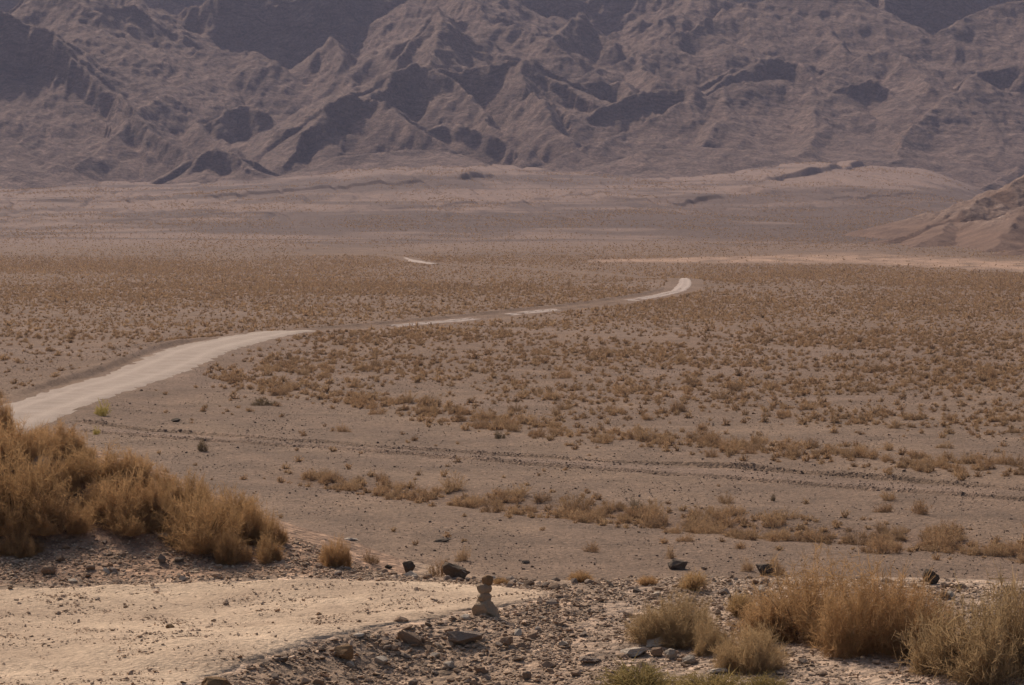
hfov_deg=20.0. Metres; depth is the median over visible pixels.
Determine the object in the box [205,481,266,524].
shrub
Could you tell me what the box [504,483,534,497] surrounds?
desert shrub
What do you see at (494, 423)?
desert shrub
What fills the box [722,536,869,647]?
shrub
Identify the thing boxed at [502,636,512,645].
rock
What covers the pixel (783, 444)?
desert shrub
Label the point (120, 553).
loose stone
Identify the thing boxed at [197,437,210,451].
desert shrub
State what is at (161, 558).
rock
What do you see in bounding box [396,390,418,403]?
desert shrub
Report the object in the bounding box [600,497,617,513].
desert shrub
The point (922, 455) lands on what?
desert shrub
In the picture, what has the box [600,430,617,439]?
desert shrub
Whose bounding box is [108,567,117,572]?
loose stone
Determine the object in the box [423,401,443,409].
desert shrub
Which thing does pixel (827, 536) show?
desert shrub
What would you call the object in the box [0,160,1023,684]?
ground
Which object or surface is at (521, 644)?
loose stone
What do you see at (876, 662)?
loose stone
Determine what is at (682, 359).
desert shrub
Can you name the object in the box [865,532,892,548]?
desert shrub
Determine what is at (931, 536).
desert shrub
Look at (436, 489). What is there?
desert shrub
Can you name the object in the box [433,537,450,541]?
rock
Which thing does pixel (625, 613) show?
loose stone
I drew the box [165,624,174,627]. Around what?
rock
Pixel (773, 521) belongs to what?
desert shrub
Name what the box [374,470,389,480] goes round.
desert shrub
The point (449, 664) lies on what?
loose stone
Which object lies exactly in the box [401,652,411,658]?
loose stone
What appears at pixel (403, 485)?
desert shrub
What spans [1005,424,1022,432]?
desert shrub
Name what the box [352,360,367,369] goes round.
desert shrub
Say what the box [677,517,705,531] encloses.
desert shrub
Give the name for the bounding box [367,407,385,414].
desert shrub
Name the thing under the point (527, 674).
loose stone
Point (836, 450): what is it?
desert shrub
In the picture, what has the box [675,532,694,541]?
desert shrub
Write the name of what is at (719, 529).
desert shrub
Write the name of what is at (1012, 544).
desert shrub
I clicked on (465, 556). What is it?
desert shrub
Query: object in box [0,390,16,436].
shrub
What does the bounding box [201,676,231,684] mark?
rock
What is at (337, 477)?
desert shrub
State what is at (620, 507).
desert shrub
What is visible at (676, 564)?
boulder
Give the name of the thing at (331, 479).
desert shrub
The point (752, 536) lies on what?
desert shrub
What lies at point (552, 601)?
loose stone
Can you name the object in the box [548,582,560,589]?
loose stone
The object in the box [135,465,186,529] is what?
shrub
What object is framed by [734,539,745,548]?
desert shrub
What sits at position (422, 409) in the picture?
desert shrub
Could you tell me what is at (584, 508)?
desert shrub
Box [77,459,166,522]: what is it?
shrub
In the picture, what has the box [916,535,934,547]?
desert shrub
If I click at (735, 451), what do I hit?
desert shrub
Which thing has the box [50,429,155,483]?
shrub
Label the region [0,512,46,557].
shrub
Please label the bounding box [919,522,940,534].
desert shrub
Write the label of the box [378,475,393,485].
desert shrub
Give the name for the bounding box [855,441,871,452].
desert shrub
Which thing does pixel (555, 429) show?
desert shrub
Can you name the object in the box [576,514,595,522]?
desert shrub
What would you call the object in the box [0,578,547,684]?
gravel road
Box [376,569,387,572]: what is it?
loose stone
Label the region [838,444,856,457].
desert shrub
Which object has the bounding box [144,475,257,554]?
shrub
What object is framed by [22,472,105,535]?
shrub
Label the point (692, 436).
desert shrub
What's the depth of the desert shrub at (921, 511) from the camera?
116.51 m
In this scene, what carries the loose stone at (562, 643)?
on the ground
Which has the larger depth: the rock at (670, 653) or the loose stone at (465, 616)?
the loose stone at (465, 616)
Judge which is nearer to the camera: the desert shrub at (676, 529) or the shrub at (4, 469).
the shrub at (4, 469)
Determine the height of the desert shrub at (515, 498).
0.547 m
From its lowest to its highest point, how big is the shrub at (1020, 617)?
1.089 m
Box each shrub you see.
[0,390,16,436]
[0,408,63,470]
[0,422,76,536]
[0,430,14,500]
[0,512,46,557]
[1,438,82,498]
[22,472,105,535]
[23,415,86,455]
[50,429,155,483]
[58,439,99,457]
[70,484,109,511]
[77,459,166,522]
[92,425,100,434]
[94,398,110,415]
[97,484,160,536]
[104,444,178,492]
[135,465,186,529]
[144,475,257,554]
[150,488,211,538]
[155,466,213,508]
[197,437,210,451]
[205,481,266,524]
[212,526,254,564]
[222,370,239,381]
[231,496,278,543]
[247,500,289,545]
[249,397,275,405]
[252,522,287,563]
[258,362,273,370]
[268,384,289,395]
[281,359,295,366]
[281,379,297,390]
[295,365,311,374]
[299,467,315,477]
[300,471,316,480]
[311,467,331,480]
[315,368,331,377]
[316,529,353,567]
[317,472,334,482]
[322,473,335,481]
[326,469,341,480]
[327,479,344,489]
[333,421,351,431]
[338,480,360,491]
[346,377,363,387]
[350,392,370,404]
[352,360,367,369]
[361,549,380,563]
[365,362,375,369]
[365,400,381,407]
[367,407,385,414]
[370,358,383,366]
[370,483,392,492]
[371,488,385,495]
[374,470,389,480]
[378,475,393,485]
[381,357,397,364]
[382,492,399,499]
[383,397,399,403]
[385,481,403,491]
[389,486,403,497]
[392,481,407,488]
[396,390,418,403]
[405,486,434,501]
[411,356,426,364]
[413,406,433,413]
[418,488,432,496]
[419,389,442,406]
[419,404,436,412]
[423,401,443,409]
[426,558,448,576]
[430,484,442,491]
[438,470,467,491]
[451,494,476,506]
[452,410,469,420]
[453,544,471,561]
[454,404,470,414]
[462,495,482,507]
[466,416,485,425]
[469,494,489,504]
[473,407,497,419]
[473,419,489,428]
[478,500,501,512]
[486,419,502,427]
[487,490,511,503]
[490,498,506,510]
[492,489,506,497]
[493,414,521,428]
[494,429,504,438]
[501,504,518,511]
[503,420,521,431]
[503,492,524,502]
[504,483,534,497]
[506,401,522,411]
[509,506,526,514]
[515,412,539,422]
[520,505,536,513]
[527,425,548,437]
[531,488,553,502]
[542,405,562,416]
[543,389,561,399]
[545,423,562,433]
[546,419,559,427]
[546,510,561,518]
[551,488,591,512]
[553,367,572,377]
[555,402,572,409]
[556,505,587,518]
[561,511,577,518]
[564,496,596,514]
[566,510,597,521]
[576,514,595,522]
[581,541,600,552]
[589,505,603,514]
[591,429,612,443]
[591,509,606,522]
[598,503,614,513]
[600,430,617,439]
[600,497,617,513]
[601,345,618,356]
[604,402,619,410]
[611,385,628,393]
[611,513,631,522]
[614,502,627,510]
[620,578,721,649]
[622,499,655,518]
[625,425,649,438]
[630,496,642,510]
[631,503,671,525]
[632,506,652,517]
[633,424,659,440]
[640,412,657,419]
[640,498,665,512]
[642,515,661,527]
[647,519,661,527]
[650,434,667,443]
[655,517,668,526]
[661,523,686,533]
[664,432,678,441]
[665,544,676,558]
[670,400,688,410]
[670,403,687,411]
[673,351,691,362]
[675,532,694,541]
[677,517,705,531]
[682,374,702,382]
[682,425,708,440]
[682,511,709,526]
[687,526,704,532]
[688,503,704,515]
[688,507,712,521]
[690,599,739,656]
[692,518,715,533]
[694,429,721,442]
[695,422,712,430]
[697,517,722,526]
[700,431,723,444]
[703,446,719,456]
[703,505,720,515]
[705,520,732,533]
[707,620,794,675]
[709,504,734,516]
[709,505,748,524]
[710,388,730,398]
[715,491,736,503]
[717,526,739,535]
[718,443,732,452]
[719,437,737,448]
[721,517,733,527]
[722,526,746,538]
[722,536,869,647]
[724,503,746,514]
[726,379,742,390]
[729,435,748,445]
[729,444,745,453]
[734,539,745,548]
[737,530,757,540]
[738,530,758,540]
[740,557,755,571]
[742,444,757,453]
[742,526,766,535]
[747,431,769,443]
[748,437,769,449]
[757,530,776,538]
[758,526,790,541]
[759,509,788,527]
[762,381,782,387]
[763,555,788,575]
[771,505,801,519]
[773,406,792,417]
[776,436,804,448]
[778,528,791,540]
[780,443,799,455]
[780,446,803,458]
[785,532,804,541]
[791,529,815,538]
[796,398,819,409]
[800,527,832,542]
[805,437,823,447]
[806,546,962,661]
[811,446,828,454]
[816,530,836,541]
[826,442,841,454]
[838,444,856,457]
[839,528,872,544]
[853,444,878,457]
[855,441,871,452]
[858,542,875,552]
[862,382,879,390]
[865,362,884,371]
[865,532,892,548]
[868,533,905,553]
[870,526,891,538]
[872,499,894,512]
[872,519,891,532]
[876,531,893,540]
[879,441,893,448]
[879,491,898,499]
[880,451,897,460]
[886,417,903,427]
[886,523,909,533]
[892,560,1023,684]
[893,378,912,386]
[893,529,910,539]
[899,410,916,419]
[900,373,919,382]
[904,450,920,458]
[904,628,964,676]
[906,456,919,464]
[907,448,924,457]
[907,498,932,514]
[911,456,934,471]
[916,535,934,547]
[917,531,935,540]
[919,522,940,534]
[920,453,936,462]
[920,525,964,550]
[921,530,941,542]
[924,541,941,552]
[927,454,945,463]
[931,455,949,467]
[933,518,959,535]
[934,441,953,448]
[935,522,969,542]
[941,412,956,420]
[941,452,957,458]
[941,546,956,553]
[949,450,975,463]
[950,539,963,548]
[951,463,968,472]
[951,469,971,476]
[957,540,984,555]
[965,539,976,546]
[968,560,1023,679]
[969,459,985,470]
[972,453,988,459]
[973,451,998,469]
[979,543,1000,556]
[981,368,998,378]
[985,540,999,551]
[989,412,1009,421]
[990,449,1012,464]
[993,544,1010,556]
[997,541,1023,555]
[1002,539,1022,550]
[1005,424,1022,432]
[1005,453,1023,465]
[1007,550,1023,563]
[1011,465,1023,474]
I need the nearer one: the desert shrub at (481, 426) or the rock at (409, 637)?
the rock at (409, 637)
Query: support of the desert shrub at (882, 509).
on the ground
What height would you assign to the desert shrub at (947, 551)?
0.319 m
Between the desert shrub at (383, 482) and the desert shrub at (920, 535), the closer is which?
the desert shrub at (920, 535)
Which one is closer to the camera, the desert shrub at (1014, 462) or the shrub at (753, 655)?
the shrub at (753, 655)
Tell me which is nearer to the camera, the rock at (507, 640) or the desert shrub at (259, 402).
the rock at (507, 640)
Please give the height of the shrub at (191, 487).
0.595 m
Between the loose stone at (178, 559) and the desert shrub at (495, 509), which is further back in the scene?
the desert shrub at (495, 509)
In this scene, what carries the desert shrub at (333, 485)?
on the ground
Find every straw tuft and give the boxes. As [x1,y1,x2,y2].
[493,577,508,583]
[564,569,596,581]
[633,575,659,585]
[677,565,712,591]
[722,587,756,617]
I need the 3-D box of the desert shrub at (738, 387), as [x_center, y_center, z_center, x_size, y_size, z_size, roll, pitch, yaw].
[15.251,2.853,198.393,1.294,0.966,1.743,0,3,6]
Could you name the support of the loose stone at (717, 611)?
on the ground
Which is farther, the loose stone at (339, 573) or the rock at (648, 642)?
the loose stone at (339, 573)
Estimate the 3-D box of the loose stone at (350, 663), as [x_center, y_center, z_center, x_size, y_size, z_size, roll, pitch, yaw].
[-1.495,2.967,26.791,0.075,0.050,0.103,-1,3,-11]
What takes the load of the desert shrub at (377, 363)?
on the ground
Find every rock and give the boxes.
[27,455,50,473]
[41,564,55,574]
[157,554,165,562]
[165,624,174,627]
[171,418,180,421]
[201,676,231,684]
[334,644,353,659]
[344,538,357,540]
[394,616,408,621]
[397,631,422,644]
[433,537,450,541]
[446,630,483,644]
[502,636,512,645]
[579,656,600,662]
[620,647,648,656]
[646,636,664,646]
[650,647,662,655]
[664,648,677,658]
[682,654,697,663]
[708,668,728,672]
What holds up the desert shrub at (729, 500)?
on the ground
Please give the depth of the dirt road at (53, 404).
207.13 m
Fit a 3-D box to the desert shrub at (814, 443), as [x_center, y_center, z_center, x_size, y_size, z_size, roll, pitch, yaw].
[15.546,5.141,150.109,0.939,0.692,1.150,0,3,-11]
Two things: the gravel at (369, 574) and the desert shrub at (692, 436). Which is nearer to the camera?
the gravel at (369, 574)
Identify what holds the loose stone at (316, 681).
on the ground
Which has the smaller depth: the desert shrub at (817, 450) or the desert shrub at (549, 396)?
the desert shrub at (817, 450)
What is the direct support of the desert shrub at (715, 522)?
on the ground
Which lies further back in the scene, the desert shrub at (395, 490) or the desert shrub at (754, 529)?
the desert shrub at (395, 490)
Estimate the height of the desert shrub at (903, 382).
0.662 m
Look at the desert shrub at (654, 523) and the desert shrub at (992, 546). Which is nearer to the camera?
the desert shrub at (992, 546)
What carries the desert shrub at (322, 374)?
on the ground
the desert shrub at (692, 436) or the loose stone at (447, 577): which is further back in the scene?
the desert shrub at (692, 436)
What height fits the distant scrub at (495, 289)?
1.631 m
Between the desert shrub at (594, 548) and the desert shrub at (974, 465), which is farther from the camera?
the desert shrub at (974, 465)
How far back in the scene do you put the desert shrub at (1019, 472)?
133.22 m
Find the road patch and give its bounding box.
[404,258,436,263]
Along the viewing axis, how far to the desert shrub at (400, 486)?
128.36 m
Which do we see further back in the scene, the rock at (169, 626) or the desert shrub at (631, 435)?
the desert shrub at (631, 435)
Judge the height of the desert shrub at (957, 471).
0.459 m
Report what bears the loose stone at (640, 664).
on the ground
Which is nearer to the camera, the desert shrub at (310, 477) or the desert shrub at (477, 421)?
the desert shrub at (310, 477)
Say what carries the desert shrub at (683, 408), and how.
on the ground
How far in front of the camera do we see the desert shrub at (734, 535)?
108.87 m
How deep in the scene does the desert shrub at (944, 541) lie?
106.94 m
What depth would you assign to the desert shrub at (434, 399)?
182.59 m
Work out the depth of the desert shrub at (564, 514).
117.92 m
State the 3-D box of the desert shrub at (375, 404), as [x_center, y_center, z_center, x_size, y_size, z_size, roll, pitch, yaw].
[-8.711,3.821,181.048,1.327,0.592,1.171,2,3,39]
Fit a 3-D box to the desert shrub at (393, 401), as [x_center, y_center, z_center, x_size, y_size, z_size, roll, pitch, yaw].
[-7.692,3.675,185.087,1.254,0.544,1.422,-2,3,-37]
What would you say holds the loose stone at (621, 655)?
on the ground
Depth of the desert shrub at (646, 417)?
170.84 m
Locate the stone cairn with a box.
[471,575,498,616]
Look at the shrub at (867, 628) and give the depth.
26.95 m
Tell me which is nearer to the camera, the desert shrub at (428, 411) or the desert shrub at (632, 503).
the desert shrub at (632, 503)
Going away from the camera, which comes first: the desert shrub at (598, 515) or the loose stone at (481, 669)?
the loose stone at (481, 669)
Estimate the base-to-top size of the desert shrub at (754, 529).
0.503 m
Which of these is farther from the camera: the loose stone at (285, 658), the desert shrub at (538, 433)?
the desert shrub at (538, 433)
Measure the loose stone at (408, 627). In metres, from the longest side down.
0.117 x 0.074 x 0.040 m
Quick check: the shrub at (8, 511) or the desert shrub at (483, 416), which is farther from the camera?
the desert shrub at (483, 416)
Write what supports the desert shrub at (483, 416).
on the ground
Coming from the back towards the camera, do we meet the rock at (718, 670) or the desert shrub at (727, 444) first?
the desert shrub at (727, 444)
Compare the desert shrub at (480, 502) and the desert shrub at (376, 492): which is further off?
the desert shrub at (376, 492)
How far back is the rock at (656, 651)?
27.21 m
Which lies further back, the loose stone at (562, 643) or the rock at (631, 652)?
the loose stone at (562, 643)
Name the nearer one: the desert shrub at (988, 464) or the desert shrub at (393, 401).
the desert shrub at (988, 464)
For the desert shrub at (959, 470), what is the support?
on the ground
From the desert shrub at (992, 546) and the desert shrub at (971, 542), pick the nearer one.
the desert shrub at (992, 546)
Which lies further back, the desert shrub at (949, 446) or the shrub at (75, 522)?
the desert shrub at (949, 446)
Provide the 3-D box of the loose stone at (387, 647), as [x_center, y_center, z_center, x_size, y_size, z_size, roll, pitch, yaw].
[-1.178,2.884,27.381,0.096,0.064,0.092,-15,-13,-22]
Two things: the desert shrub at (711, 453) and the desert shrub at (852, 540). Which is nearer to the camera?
the desert shrub at (852, 540)
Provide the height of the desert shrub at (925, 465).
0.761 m
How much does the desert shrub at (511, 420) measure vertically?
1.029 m
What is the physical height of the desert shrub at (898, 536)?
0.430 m
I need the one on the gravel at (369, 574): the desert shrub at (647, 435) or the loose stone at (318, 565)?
the loose stone at (318, 565)
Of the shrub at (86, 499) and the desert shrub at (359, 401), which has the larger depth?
the desert shrub at (359, 401)
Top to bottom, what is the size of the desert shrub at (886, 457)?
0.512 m
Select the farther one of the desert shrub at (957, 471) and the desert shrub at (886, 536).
the desert shrub at (957, 471)
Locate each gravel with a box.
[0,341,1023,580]
[0,502,1023,684]
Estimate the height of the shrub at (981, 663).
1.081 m
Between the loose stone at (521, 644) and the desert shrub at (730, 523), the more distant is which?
the desert shrub at (730, 523)
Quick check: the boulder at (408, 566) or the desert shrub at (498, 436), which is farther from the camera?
the desert shrub at (498, 436)
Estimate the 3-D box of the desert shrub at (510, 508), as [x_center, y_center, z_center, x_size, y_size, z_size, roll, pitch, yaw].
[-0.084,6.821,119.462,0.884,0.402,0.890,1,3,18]
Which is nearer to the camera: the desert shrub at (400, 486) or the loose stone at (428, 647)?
the loose stone at (428, 647)
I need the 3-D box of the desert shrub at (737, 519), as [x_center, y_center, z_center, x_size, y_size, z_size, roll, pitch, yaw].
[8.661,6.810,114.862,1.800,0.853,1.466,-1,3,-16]
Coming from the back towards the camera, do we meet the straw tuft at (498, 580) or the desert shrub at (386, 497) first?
the desert shrub at (386, 497)
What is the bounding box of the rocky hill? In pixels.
[845,175,1023,254]
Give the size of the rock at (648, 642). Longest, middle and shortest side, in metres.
0.240 x 0.192 x 0.094 m
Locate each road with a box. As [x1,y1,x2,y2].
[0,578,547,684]
[1,330,313,431]
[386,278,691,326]
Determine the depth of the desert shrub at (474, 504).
120.70 m
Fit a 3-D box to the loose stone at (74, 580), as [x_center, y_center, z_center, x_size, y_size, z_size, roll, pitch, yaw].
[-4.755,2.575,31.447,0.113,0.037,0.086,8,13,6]
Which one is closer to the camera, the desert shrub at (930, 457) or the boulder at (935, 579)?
the boulder at (935, 579)
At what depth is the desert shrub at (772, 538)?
108.73 m
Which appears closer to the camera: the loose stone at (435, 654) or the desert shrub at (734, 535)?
the loose stone at (435, 654)
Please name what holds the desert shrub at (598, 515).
on the ground
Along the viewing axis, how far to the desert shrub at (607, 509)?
119.05 m
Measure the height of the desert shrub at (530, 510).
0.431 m
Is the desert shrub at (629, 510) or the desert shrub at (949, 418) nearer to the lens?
the desert shrub at (629, 510)
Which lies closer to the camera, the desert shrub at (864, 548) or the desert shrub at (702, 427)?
the desert shrub at (864, 548)
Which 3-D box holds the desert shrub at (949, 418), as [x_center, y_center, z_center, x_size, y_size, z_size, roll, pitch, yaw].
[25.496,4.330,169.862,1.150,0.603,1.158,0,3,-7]
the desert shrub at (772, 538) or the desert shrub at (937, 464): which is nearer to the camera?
the desert shrub at (772, 538)
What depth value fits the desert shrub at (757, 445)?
147.49 m
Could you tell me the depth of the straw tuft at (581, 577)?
31.54 m
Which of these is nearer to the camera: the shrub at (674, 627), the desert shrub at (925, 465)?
the shrub at (674, 627)
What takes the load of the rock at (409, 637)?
on the ground
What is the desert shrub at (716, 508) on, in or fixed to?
on the ground
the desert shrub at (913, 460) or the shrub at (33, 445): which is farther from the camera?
the desert shrub at (913, 460)
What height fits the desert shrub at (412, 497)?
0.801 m
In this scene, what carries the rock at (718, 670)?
on the ground
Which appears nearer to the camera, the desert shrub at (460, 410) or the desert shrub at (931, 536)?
the desert shrub at (931, 536)
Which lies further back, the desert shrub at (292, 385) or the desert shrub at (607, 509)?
the desert shrub at (292, 385)
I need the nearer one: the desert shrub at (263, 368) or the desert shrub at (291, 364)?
the desert shrub at (263, 368)
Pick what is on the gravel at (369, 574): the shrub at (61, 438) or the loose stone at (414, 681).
the loose stone at (414, 681)
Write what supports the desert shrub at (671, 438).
on the ground
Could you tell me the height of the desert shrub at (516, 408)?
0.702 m
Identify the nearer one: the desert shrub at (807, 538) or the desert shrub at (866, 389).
the desert shrub at (807, 538)
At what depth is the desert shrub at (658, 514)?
115.62 m
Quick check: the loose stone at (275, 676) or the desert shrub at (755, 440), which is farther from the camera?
the desert shrub at (755, 440)
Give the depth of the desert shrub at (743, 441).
150.06 m
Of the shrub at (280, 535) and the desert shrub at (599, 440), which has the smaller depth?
the shrub at (280, 535)
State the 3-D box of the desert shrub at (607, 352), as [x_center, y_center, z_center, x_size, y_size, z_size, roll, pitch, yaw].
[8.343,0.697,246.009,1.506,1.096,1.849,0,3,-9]
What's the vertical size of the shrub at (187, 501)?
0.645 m
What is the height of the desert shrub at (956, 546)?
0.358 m
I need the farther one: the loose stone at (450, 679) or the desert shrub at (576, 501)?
the desert shrub at (576, 501)
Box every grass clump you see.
[582,651,683,684]
[647,666,768,684]
[736,668,791,684]
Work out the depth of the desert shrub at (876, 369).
222.85 m
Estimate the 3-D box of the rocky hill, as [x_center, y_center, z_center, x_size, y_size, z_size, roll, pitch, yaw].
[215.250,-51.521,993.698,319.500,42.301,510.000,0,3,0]
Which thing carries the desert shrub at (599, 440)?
on the ground
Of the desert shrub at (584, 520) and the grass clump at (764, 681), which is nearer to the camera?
the grass clump at (764, 681)
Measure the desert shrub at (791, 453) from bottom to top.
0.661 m
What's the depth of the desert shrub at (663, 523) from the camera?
115.38 m
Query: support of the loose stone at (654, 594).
on the ground
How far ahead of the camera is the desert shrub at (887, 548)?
103.36 m
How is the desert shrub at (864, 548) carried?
on the ground
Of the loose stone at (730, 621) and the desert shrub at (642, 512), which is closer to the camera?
the loose stone at (730, 621)
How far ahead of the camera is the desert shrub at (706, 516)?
115.75 m
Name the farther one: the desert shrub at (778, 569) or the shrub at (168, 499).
the desert shrub at (778, 569)
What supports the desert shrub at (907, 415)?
on the ground
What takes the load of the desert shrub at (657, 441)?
on the ground
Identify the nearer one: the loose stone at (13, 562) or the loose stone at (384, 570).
the loose stone at (13, 562)
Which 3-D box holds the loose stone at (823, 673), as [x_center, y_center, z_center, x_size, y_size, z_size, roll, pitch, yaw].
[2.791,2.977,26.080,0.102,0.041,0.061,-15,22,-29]
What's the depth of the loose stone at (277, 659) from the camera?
25.99 m
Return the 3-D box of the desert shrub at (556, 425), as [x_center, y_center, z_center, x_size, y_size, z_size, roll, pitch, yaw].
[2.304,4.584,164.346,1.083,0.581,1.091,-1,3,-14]
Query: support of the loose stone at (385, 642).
on the gravel at (369, 574)
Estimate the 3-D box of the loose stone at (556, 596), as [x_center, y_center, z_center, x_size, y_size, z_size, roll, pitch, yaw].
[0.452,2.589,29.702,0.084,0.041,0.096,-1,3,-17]
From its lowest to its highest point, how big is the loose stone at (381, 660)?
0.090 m
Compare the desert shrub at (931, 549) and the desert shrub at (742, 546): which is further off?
the desert shrub at (931, 549)
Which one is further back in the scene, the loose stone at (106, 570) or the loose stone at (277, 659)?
the loose stone at (106, 570)
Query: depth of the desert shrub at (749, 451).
144.43 m
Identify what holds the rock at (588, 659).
on the ground
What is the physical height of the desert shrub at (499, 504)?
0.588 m
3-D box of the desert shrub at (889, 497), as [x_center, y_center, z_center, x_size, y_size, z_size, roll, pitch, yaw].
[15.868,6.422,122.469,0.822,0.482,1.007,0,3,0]
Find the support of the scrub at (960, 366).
on the ground
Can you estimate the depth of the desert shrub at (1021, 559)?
102.63 m
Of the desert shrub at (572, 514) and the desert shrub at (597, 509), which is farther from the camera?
the desert shrub at (597, 509)
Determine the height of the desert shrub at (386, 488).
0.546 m
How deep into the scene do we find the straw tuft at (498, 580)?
31.76 m
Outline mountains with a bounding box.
[0,0,1023,190]
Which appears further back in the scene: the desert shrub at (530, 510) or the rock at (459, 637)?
the desert shrub at (530, 510)
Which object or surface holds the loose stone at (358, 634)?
on the ground
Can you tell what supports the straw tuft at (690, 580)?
on the ground
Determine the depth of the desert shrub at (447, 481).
127.91 m
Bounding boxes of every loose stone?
[10,560,19,564]
[55,556,64,561]
[68,578,77,582]
[85,564,94,569]
[103,567,109,573]
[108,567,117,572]
[116,551,125,555]
[174,557,183,561]
[211,572,219,577]
[270,673,278,679]
[273,657,282,661]
[280,656,287,661]
[300,677,311,683]
[312,678,323,684]
[314,563,322,567]
[334,570,342,575]
[346,661,354,666]
[352,632,364,637]
[374,656,387,664]
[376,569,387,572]
[381,640,391,645]
[383,644,390,650]
[390,644,398,650]
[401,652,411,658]
[402,624,412,629]
[404,571,416,575]
[408,678,417,684]
[424,645,431,651]
[430,652,439,656]
[443,575,451,580]
[443,661,454,668]
[445,640,453,646]
[447,677,454,681]
[460,614,469,619]
[473,666,487,673]
[482,674,490,680]
[514,629,521,635]
[517,641,525,649]
[522,671,531,678]
[523,579,534,585]
[526,632,536,638]
[541,661,554,667]
[546,599,556,605]
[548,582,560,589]
[552,593,559,597]
[559,640,567,645]
[570,670,580,675]
[571,578,577,583]
[584,579,593,584]
[617,653,629,658]
[623,611,633,616]
[636,661,647,667]
[651,592,660,596]
[714,608,720,613]
[718,588,730,594]
[725,620,733,626]
[751,579,758,584]
[759,578,769,583]
[798,658,807,663]
[819,671,827,676]
[872,660,878,664]
[941,582,948,587]
[955,583,966,588]
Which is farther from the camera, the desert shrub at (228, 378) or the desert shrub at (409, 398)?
the desert shrub at (228, 378)
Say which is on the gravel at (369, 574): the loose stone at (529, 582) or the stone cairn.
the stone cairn
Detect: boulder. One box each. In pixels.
[402,561,414,572]
[442,562,469,578]
[668,559,687,568]
[756,564,773,574]
[922,569,939,583]
[940,591,950,597]
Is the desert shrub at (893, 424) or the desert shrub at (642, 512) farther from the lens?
the desert shrub at (893, 424)
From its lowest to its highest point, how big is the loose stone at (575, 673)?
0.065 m
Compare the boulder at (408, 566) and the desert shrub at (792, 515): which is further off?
the desert shrub at (792, 515)
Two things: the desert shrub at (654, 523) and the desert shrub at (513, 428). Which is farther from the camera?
the desert shrub at (513, 428)
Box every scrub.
[0,160,1023,282]
[0,276,1023,331]
[0,325,1023,559]
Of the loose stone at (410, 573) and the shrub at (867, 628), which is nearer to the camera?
the shrub at (867, 628)
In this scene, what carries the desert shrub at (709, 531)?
on the ground
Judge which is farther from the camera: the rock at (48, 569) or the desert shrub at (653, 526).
the desert shrub at (653, 526)
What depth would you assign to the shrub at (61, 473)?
33.63 m
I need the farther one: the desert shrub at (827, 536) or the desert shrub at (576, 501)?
the desert shrub at (576, 501)
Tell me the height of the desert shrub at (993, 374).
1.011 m
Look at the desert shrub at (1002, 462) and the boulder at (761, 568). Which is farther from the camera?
the desert shrub at (1002, 462)
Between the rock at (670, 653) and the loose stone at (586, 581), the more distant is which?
the loose stone at (586, 581)
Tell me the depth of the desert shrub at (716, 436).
150.11 m
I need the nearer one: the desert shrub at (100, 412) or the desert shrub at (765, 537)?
the desert shrub at (765, 537)
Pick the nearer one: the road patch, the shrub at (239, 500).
the shrub at (239, 500)
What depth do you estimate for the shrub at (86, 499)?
33.51 m
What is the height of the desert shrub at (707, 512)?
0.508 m
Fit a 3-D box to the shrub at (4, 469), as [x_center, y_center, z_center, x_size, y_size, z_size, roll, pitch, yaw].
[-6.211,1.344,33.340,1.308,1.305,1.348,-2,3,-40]
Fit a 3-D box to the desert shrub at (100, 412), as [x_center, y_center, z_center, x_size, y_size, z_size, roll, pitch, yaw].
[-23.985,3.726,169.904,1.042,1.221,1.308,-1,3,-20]
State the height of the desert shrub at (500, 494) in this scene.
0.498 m
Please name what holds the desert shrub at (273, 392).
on the ground
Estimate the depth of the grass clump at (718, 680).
25.14 m
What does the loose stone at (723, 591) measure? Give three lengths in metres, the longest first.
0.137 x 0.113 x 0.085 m
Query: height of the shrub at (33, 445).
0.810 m
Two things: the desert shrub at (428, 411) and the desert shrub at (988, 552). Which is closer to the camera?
the desert shrub at (988, 552)
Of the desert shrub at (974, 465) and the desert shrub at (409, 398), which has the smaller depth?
the desert shrub at (974, 465)
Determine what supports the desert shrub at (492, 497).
on the ground
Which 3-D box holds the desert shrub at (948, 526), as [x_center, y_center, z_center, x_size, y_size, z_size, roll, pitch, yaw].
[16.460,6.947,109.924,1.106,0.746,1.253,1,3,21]
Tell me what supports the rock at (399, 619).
on the gravel road at (65, 659)
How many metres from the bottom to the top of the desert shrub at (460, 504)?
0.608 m
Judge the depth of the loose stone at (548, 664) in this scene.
26.99 m
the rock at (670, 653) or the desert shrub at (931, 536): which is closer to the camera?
the rock at (670, 653)
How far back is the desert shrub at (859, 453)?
141.43 m
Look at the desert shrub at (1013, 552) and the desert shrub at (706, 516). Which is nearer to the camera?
the desert shrub at (1013, 552)
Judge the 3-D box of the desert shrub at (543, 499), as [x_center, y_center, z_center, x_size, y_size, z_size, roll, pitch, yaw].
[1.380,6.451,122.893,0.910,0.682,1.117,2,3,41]
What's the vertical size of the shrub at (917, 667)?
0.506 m
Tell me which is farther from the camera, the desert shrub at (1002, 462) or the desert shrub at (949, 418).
the desert shrub at (949, 418)
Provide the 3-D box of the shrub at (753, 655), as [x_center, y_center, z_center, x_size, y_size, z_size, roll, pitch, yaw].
[2.187,2.738,26.545,0.810,0.580,1.006,1,3,15]
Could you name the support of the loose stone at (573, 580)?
on the ground
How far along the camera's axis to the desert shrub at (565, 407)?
179.62 m
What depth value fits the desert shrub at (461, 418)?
169.30 m

